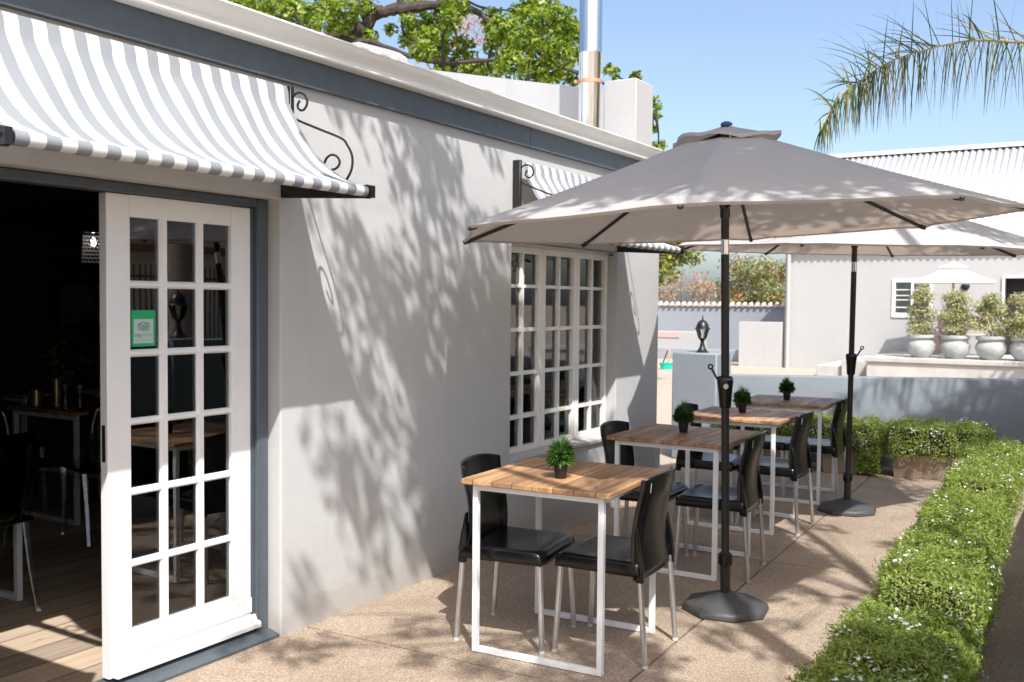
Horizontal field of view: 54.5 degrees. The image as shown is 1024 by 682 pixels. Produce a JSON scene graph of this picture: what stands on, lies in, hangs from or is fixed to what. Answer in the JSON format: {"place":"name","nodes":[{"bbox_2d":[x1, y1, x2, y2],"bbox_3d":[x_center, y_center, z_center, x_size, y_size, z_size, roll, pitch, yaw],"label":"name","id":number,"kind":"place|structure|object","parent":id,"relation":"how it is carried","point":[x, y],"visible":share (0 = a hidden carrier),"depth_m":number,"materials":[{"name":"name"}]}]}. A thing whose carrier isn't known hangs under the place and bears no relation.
{"place":"outdoors","nodes":[
{"label":"outdoors","id":0,"kind":"place"},
{"bbox_2d":[165,462,1023,681],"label":"terrace paving","id":1,"kind":"structure","parent":0,"point":[808,582],"depth_m":4.73,"materials":[{"name":"beige concrete"}]},
{"bbox_2d":[453,453,576,654],"bbox_3d":[0.016,0.928,4.498,0.452,0.794,0.440,2,2,24],"label":"chair","id":2,"kind":"object","parent":1,"relation":"on","point":[501,540],"visible":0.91,"depth_m":4.46,"materials":[{"name":"metal"}]},
{"bbox_2d":[461,457,667,676],"bbox_3d":[0.243,0.956,4.387,0.678,0.747,0.693,2,3,28],"label":"table","id":3,"kind":"object","parent":1,"relation":"on","point":[601,485],"visible":0.81,"depth_m":4.23,"materials":[{"name":"brown wood"}]},
{"bbox_2d":[545,433,576,478],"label":"potted plant","id":4,"kind":"object","parent":3,"relation":"on","point":[560,459],"visible":1,"depth_m":4.23,"materials":[{"name":"green plant"}]},
{"bbox_2d":[551,467,677,669],"bbox_3d":[0.465,0.938,4.337,0.452,0.794,0.440,2,3,27],"label":"chair","id":5,"kind":"object","parent":1,"relation":"on","point":[643,552],"visible":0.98,"depth_m":4.21,"materials":[{"name":"metal"}]},
{"bbox_2d":[596,420,688,567],"bbox_3d":[0.762,0.882,5.840,0.452,0.794,0.440,2,3,30],"label":"chair","id":6,"kind":"object","parent":1,"relation":"on","point":[626,451],"visible":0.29,"depth_m":5.90,"materials":[{"name":"metal"}]},
{"bbox_2d":[606,423,759,580],"bbox_3d":[0.999,0.908,5.778,0.678,0.747,0.693,2,3,31],"label":"table","id":7,"kind":"object","parent":1,"relation":"on","point":[657,437],"visible":0.66,"depth_m":5.59,"materials":[{"name":"brown wood"}]},
{"bbox_2d":[672,400,695,432],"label":"potted plant","id":8,"kind":"object","parent":7,"relation":"on","point":[683,416],"visible":1,"depth_m":5.78,"materials":[{"name":"green plant"}]},
{"bbox_2d":[672,403,741,525],"bbox_3d":[1.391,0.844,6.943,0.452,0.794,0.440,2,3,29],"label":"chair","id":9,"kind":"object","parent":1,"relation":"on","point":[700,460],"visible":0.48,"depth_m":6.84,"materials":[{"name":"metal"}]},
{"bbox_2d":[673,430,765,581],"bbox_3d":[1.191,0.894,5.629,0.452,0.794,0.440,2,3,26],"label":"chair","id":10,"kind":"object","parent":1,"relation":"on","point":[745,496],"visible":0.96,"depth_m":5.50,"materials":[{"name":"metal"}]},
{"bbox_2d":[463,121,1023,622],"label":"umbrella","id":11,"kind":"object","parent":1,"relation":"on","point":[725,181],"visible":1,"depth_m":4.46,"materials":[{"name":"grey fabric"}]},
{"bbox_2d":[685,406,805,534],"bbox_3d":[1.590,0.871,6.856,0.678,0.747,0.693,2,3,30],"label":"table","id":12,"kind":"object","parent":1,"relation":"on","point":[773,420],"visible":0.58,"depth_m":6.64,"materials":[{"name":"brown wood"}]},
{"bbox_2d":[733,385,752,412],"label":"potted plant","id":13,"kind":"object","parent":12,"relation":"on","point":[742,398],"visible":1,"depth_m":6.87,"materials":[{"name":"green plant"}]},
{"bbox_2d":[719,447,788,458],"bbox_3d":[2.321,1.049,9.290,0.750,0.220,0.341,1,2,22],"label":"planter trough","id":14,"kind":"object","parent":1,"relation":"on","point":[766,453],"visible":0.01,"depth_m":9.11,"materials":[{"name":"brown concrete"}]},
{"bbox_2d":[709,409,794,451],"bbox_3d":[2.321,0.811,9.277,0.981,0.407,0.583,1,2,22],"label":"hedge","id":15,"kind":"object","parent":14,"relation":"on","point":[785,430],"visible":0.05,"depth_m":9.02,"materials":[{"name":"green plant"}]},
{"bbox_2d":[732,392,790,497],"bbox_3d":[2.006,0.811,7.937,0.452,0.794,0.440,2,3,28],"label":"chair","id":16,"kind":"object","parent":1,"relation":"on","point":[781,441],"visible":0.17,"depth_m":7.78,"materials":[{"name":"metal"}]},
{"bbox_2d":[734,410,814,535],"bbox_3d":[1.791,0.856,6.724,0.452,0.794,0.440,2,3,30],"label":"chair","id":17,"kind":"object","parent":1,"relation":"on","point":[796,465],"visible":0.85,"depth_m":6.55,"materials":[{"name":"metal"}]},
{"bbox_2d":[735,394,841,504],"bbox_3d":[2.183,0.838,7.847,0.678,0.747,0.693,2,3,28],"label":"table","id":18,"kind":"object","parent":1,"relation":"on","point":[798,403],"visible":0.6,"depth_m":7.62,"materials":[{"name":"brown wood"}]},
{"bbox_2d":[778,376,795,399],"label":"potted plant","id":19,"kind":"object","parent":18,"relation":"on","point":[786,388],"visible":1,"depth_m":7.81,"materials":[{"name":"green plant"}]},
{"bbox_2d":[784,397,846,498],"bbox_3d":[2.381,0.822,7.745,0.452,0.794,0.440,2,3,28],"label":"chair","id":20,"kind":"object","parent":1,"relation":"on","point":[834,445],"visible":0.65,"depth_m":7.54,"materials":[{"name":"metal"}]},
{"bbox_2d":[822,451,855,473],"bbox_3d":[2.978,1.065,9.023,0.302,0.220,0.341,1,2,22],"label":"planter trough","id":21,"kind":"object","parent":1,"relation":"on","point":[826,463],"visible":0.27,"depth_m":8.88,"materials":[{"name":"brown concrete"}]},
{"bbox_2d":[808,412,888,456],"bbox_3d":[2.973,0.832,9.016,0.843,0.394,0.581,1,2,22],"label":"hedge","id":22,"kind":"object","parent":21,"relation":"in","point":[866,431],"visible":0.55,"depth_m":8.79,"materials":[{"name":"green plant"}]},
{"bbox_2d":[678,220,1023,516],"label":"umbrella","id":23,"kind":"object","parent":1,"relation":"on","point":[965,238],"visible":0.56,"depth_m":6.90,"materials":[{"name":"grey fabric"}]},
{"bbox_2d":[854,447,880,474],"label":"trailing plant","id":24,"kind":"object","parent":1,"relation":"on","point":[865,466],"visible":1,"depth_m":8.73,"materials":[{"name":"green plant"}]},
{"bbox_2d":[729,374,1023,469],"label":"terrace wall","id":25,"kind":"structure","parent":1,"relation":"on","point":[998,403],"depth_m":9.17,"materials":[{"name":"paint"}]},
{"bbox_2d":[799,0,1023,152],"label":"palm tree","id":26,"kind":"object","parent":1,"relation":"on","point":[849,93],"visible":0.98,"depth_m":6.10,"materials":[{"name":"green plant"}]},
{"bbox_2d":[891,453,959,480],"bbox_3d":[3.728,1.084,8.716,0.760,0.220,0.341,1,2,22],"label":"planter trough","id":27,"kind":"object","parent":1,"relation":"on","point":[919,469],"visible":0.32,"depth_m":8.62,"materials":[{"name":"brown concrete"}]},
{"bbox_2d":[880,415,997,462],"bbox_3d":[3.728,0.855,8.716,0.990,0.386,0.591,1,2,22],"label":"hedge","id":28,"kind":"object","parent":27,"relation":"in","point":[942,437],"visible":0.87,"depth_m":8.57,"materials":[{"name":"green plant"}]},
{"bbox_2d":[961,583,993,681],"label":"planter trough","id":29,"kind":"object","parent":1,"relation":"on","point":[979,652],"visible":0.02,"depth_m":4.19,"materials":[{"name":"brown concrete"}]},
{"bbox_2d":[784,592,988,681],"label":"hedge","id":30,"kind":"object","parent":29,"relation":"in","point":[898,647],"visible":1,"depth_m":3.06,"materials":[{"name":"green plant"}]},
{"bbox_2d":[867,519,1008,655],"bbox_3d":[1.835,1.010,4.269,0.511,0.400,1.142,2,3,29],"label":"hedge","id":31,"kind":"object","parent":29,"relation":"on","point":[939,567],"visible":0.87,"depth_m":4.00,"materials":[{"name":"green plant"}]},
{"bbox_2d":[271,0,1023,304],"label":"sky","id":32,"kind":"structure","parent":0,"point":[747,64],"materials":[{"name":"blue"}]},
{"bbox_2d":[659,362,671,369],"bbox_3d":[3.587,0.581,23.164,0.324,0.150,0.324,2,3,31],"label":"basin","id":33,"kind":"object","parent":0,"point":[666,365],"visible":0.91,"depth_m":23.05,"materials":[{"name":"teal plastic"}]},
{"bbox_2d":[657,359,815,469],"bbox_3d":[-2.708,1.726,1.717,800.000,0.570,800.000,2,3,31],"label":"ground","id":34,"kind":"structure","parent":0,"point":[664,400],"depth_m":19.50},
{"bbox_2d":[0,0,662,681],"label":"restaurant building","id":35,"kind":"structure","parent":34,"relation":"on","point":[308,404],"depth_m":4.71,"materials":[{"name":"paint"}]},
{"bbox_2d":[0,513,22,600],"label":"dining table","id":36,"kind":"object","parent":35,"relation":"on","point":[16,594],"visible":0.49,"depth_m":4.91,"materials":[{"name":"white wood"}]},
{"bbox_2d":[0,432,41,612],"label":"acrylic chair","id":37,"kind":"object","parent":35,"relation":"on","point":[17,451],"visible":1,"depth_m":4.62,"materials":[{"name":"plastic"}]},
{"bbox_2d":[0,406,68,545],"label":"acrylic chair","id":38,"kind":"object","parent":35,"relation":"on","point":[42,462],"visible":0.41,"depth_m":6.30,"materials":[{"name":"plastic"}]},
{"bbox_2d":[0,381,99,477],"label":"dining table","id":39,"kind":"object","parent":35,"relation":"on","point":[15,391],"visible":0.45,"depth_m":8.19,"materials":[{"name":"brown wood"}]},
{"bbox_2d":[6,397,100,525],"bbox_3d":[-2.979,0.821,7.015,0.760,0.750,0.760,2,3,31],"label":"dining table","id":40,"kind":"object","parent":35,"relation":"on","point":[46,409],"visible":0.48,"depth_m":6.68,"materials":[{"name":"brown wood"}]},
{"bbox_2d":[29,389,42,405],"bbox_3d":[-3.287,0.392,6.873,0.090,0.110,0.090,2,3,31],"label":"tin","id":41,"kind":"object","parent":40,"relation":"on","point":[35,397],"visible":1,"depth_m":6.84,"materials":[{"name":"gold metal"}]},
{"bbox_2d":[51,379,61,406],"bbox_3d":[-3.120,0.356,6.816,0.068,0.190,0.068,2,3,31],"label":"tin","id":42,"kind":"object","parent":40,"relation":"on","point":[56,389],"visible":0.91,"depth_m":6.79,"materials":[{"name":"gold metal"}]},
{"bbox_2d":[60,384,70,409],"bbox_3d":[-3.002,0.375,6.686,0.068,0.165,0.068,2,3,31],"label":"bottle","id":43,"kind":"object","parent":40,"relation":"on","point":[62,397],"visible":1,"depth_m":6.70,"materials":[{"name":"black glass"}]},
{"bbox_2d":[41,339,96,403],"bbox_3d":[-3.150,0.214,7.053,0.446,0.455,0.332,2,3,31],"label":"dark plant","id":44,"kind":"object","parent":40,"relation":"on","point":[72,385],"visible":0.96,"depth_m":7.02,"materials":[{"name":"green plant"}]},
{"bbox_2d":[75,385,84,409],"bbox_3d":[-2.895,0.377,6.668,0.068,0.165,0.068,2,3,31],"label":"bottle","id":45,"kind":"object","parent":40,"relation":"on","point":[77,396],"visible":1,"depth_m":6.68,"materials":[{"name":"black glass"}]},
{"bbox_2d":[59,402,100,546],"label":"acrylic chair","id":46,"kind":"object","parent":35,"relation":"on","point":[86,467],"visible":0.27,"depth_m":6.07,"materials":[{"name":"plastic"}]},
{"bbox_2d":[81,191,98,263],"bbox_3d":[-2.522,-0.720,5.991,0.142,0.504,0.140,2,3,31],"label":"pendant lamp","id":47,"kind":"object","parent":35,"relation":"hanging from","point":[93,240],"visible":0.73,"depth_m":5.98,"materials":[{"name":"black metal"}]},
{"bbox_2d":[99,192,260,679],"bbox_3d":[-1.371,0.331,4.103,0.164,1.905,0.755,2,3,31],"label":"french door","id":48,"kind":"structure","parent":35,"relation":"in","point":[175,411],"depth_m":4.04,"materials":[{"name":"wood"}]},
{"bbox_2d":[131,310,154,346],"bbox_3d":[-1.447,-0.050,3.907,0.002,0.142,0.112,2,3,31],"label":"sticker","id":49,"kind":"object","parent":48,"relation":"attached to","point":[142,327],"visible":1,"depth_m":3.90,"materials":[{"name":"green paper"}]},
{"bbox_2d":[0,10,374,198],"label":"awning","id":50,"kind":"object","parent":35,"relation":"attached to","point":[67,90],"visible":1,"depth_m":3.51,"materials":[{"name":"fabric"}]},
{"bbox_2d":[510,243,612,463],"bbox_3d":[0.310,0.050,6.722,0.221,1.362,1.476,2,3,31],"label":"window","id":51,"kind":"structure","parent":35,"relation":"in","point":[558,352],"depth_m":6.71,"materials":[{"name":"wood"}]},
{"bbox_2d":[513,160,683,253],"bbox_3d":[0.613,-0.850,6.510,0.513,0.508,1.499,2,3,31],"label":"awning","id":52,"kind":"object","parent":35,"relation":"attached to","point":[543,181],"visible":0.23,"depth_m":6.23,"materials":[{"name":"fabric"}]},
{"bbox_3d":[-6.589,0.099,6.194,0.220,2.180,10.670,2,3,31],"label":"partition","id":53,"kind":"object","parent":35,"relation":"on","visible":0},
{"bbox_2d":[54,281,99,326],"bbox_3d":[-4.176,-0.366,9.938,0.043,0.440,0.840,2,3,31],"label":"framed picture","id":54,"kind":"object","parent":53,"relation":"attached to","point":[76,304],"visible":0.59,"depth_m":9.75,"materials":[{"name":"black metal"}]},
{"bbox_2d":[227,0,667,151],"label":"oak tree","id":55,"kind":"object","parent":34,"relation":"on","point":[563,30],"visible":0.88,"depth_m":14.71,"materials":[{"name":"green plant"}]},
{"bbox_2d":[413,13,511,76],"bbox_3d":[-1.208,-4.091,26.191,2.916,9.181,0.864,1,2,6],"label":"blossom tree","id":56,"kind":"object","parent":34,"relation":"on","point":[467,33],"visible":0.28,"depth_m":25.99,"materials":[{"name":"pink plant"}]},
{"bbox_2d":[658,242,707,294],"bbox_3d":[2.249,-1.202,18.769,2.912,4.044,2.589,2,3,31],"label":"bushy tree","id":57,"kind":"object","parent":34,"relation":"on","point":[667,262],"visible":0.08,"depth_m":18.05,"materials":[{"name":"green plant"}]},
{"bbox_2d":[658,331,707,348],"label":"planter wall","id":58,"kind":"structure","parent":34,"relation":"on","point":[678,339],"depth_m":28.60,"materials":[{"name":"white paint"}]},
{"bbox_2d":[658,270,720,304],"bbox_3d":[6.139,-1.204,35.556,2.686,2.792,2.855,0,2,-3],"label":"coral tree","id":59,"kind":"object","parent":34,"relation":"on","point":[698,288],"visible":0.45,"depth_m":35.28,"materials":[{"name":"orange plant"}]},
{"bbox_2d":[657,347,738,361],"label":"kerb wall","id":60,"kind":"structure","parent":34,"relation":"on","point":[663,351],"depth_m":27.25,"materials":[{"name":"grey paint"}]},
{"bbox_2d":[671,351,730,457],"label":"pillar","id":61,"kind":"structure","parent":34,"relation":"on","point":[694,380],"depth_m":9.69,"materials":[{"name":"paint"}]},
{"bbox_2d":[695,315,709,352],"bbox_3d":[1.873,-0.071,9.785,0.156,0.367,0.156,1,2,14],"label":"lantern","id":62,"kind":"object","parent":61,"relation":"on","point":[702,324],"visible":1,"depth_m":9.76,"materials":[{"name":"black metal"}]},
{"bbox_2d":[658,301,784,349],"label":"boundary wall","id":63,"kind":"structure","parent":34,"relation":"on","point":[677,316],"depth_m":31.28,"materials":[{"name":"grey paint"}]},
{"bbox_2d":[711,252,785,304],"bbox_3d":[9.011,-1.476,34.958,4.575,3.434,3.612,2,3,31],"label":"coral tree","id":64,"kind":"object","parent":34,"relation":"on","point":[763,283],"visible":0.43,"depth_m":34.50,"materials":[{"name":"green plant"}]},
{"bbox_2d":[738,321,783,367],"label":"yard wall","id":65,"kind":"structure","parent":34,"relation":"on","point":[761,344],"depth_m":24.31,"materials":[{"name":"white paint"}]},
{"bbox_2d":[784,141,1023,368],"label":"white building","id":66,"kind":"structure","parent":34,"relation":"on","point":[817,310],"depth_m":23.36,"materials":[{"name":"paint"}]},
{"bbox_2d":[891,279,932,317],"bbox_3d":[9.085,-0.968,22.588,0.860,0.870,0.110,2,3,31],"label":"window","id":67,"kind":"structure","parent":66,"relation":"in","point":[901,288],"depth_m":22.71,"materials":[{"name":"wood"}]},
{"bbox_2d":[1001,276,1023,354],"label":"doorway","id":68,"kind":"structure","parent":66,"relation":"in","point":[1012,285],"depth_m":21.71,"materials":[{"name":"wood"}]},
{"bbox_2d":[816,351,1023,378],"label":"wall","id":69,"kind":"structure","parent":34,"relation":"on","point":[897,364],"depth_m":19.68,"materials":[{"name":"white paint"}]},
{"bbox_2d":[904,283,937,357],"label":"potted shrub","id":70,"kind":"object","parent":69,"relation":"on","point":[921,343],"visible":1,"depth_m":20.01,"materials":[{"name":"green plant"}]},
{"bbox_2d":[933,289,974,358],"bbox_3d":[8.823,-0.345,19.828,0.767,1.392,0.706,-1,2,-26],"label":"potted shrub","id":71,"kind":"object","parent":69,"relation":"on","point":[955,344],"visible":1,"depth_m":19.67,"materials":[{"name":"green plant"}]},
{"bbox_2d":[911,259,996,355],"bbox_3d":[9.230,-0.702,20.837,1.584,2.032,1.584,2,2,25],"label":"parasol","id":72,"kind":"object","parent":69,"relation":"on","point":[953,273],"visible":0.91,"depth_m":20.39,"materials":[{"name":"white fabric"}]},
{"bbox_2d":[934,315,992,354],"bbox_3d":[9.679,-0.126,21.332,1.100,0.850,0.520,2,3,31],"label":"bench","id":73,"kind":"object","parent":69,"relation":"on","point":[938,340],"visible":0.34,"depth_m":21.40,"materials":[{"name":"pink wood"}]},
{"bbox_2d":[965,292,1011,359],"bbox_3d":[9.361,-0.302,19.529,0.864,1.339,0.830,2,3,28],"label":"potted shrub","id":74,"kind":"object","parent":69,"relation":"on","point":[991,347],"visible":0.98,"depth_m":19.33,"materials":[{"name":"green plant"}]},
{"bbox_2d":[1000,292,1023,360],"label":"potted shrub","id":75,"kind":"object","parent":69,"relation":"on","point":[1016,348],"visible":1,"depth_m":19.07,"materials":[{"name":"green plant"}]},
{"bbox_2d":[911,483,1017,575],"bbox_3d":[2.411,0.982,5.301,0.514,0.376,1.006,2,3,29],"label":"hedge","id":76,"kind":"object","parent":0,"point":[958,509],"visible":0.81,"depth_m":5.12,"materials":[{"name":"green plant"}]},
{"bbox_2d":[937,453,1023,529],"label":"hedge","id":77,"kind":"object","parent":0,"point":[1004,476],"visible":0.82,"depth_m":6.18,"materials":[{"name":"green plant"}]},
{"bbox_2d":[955,434,1023,489],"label":"hedge","id":78,"kind":"object","parent":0,"point":[1000,449],"visible":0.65,"depth_m":7.30,"materials":[{"name":"green plant"}]}
]}

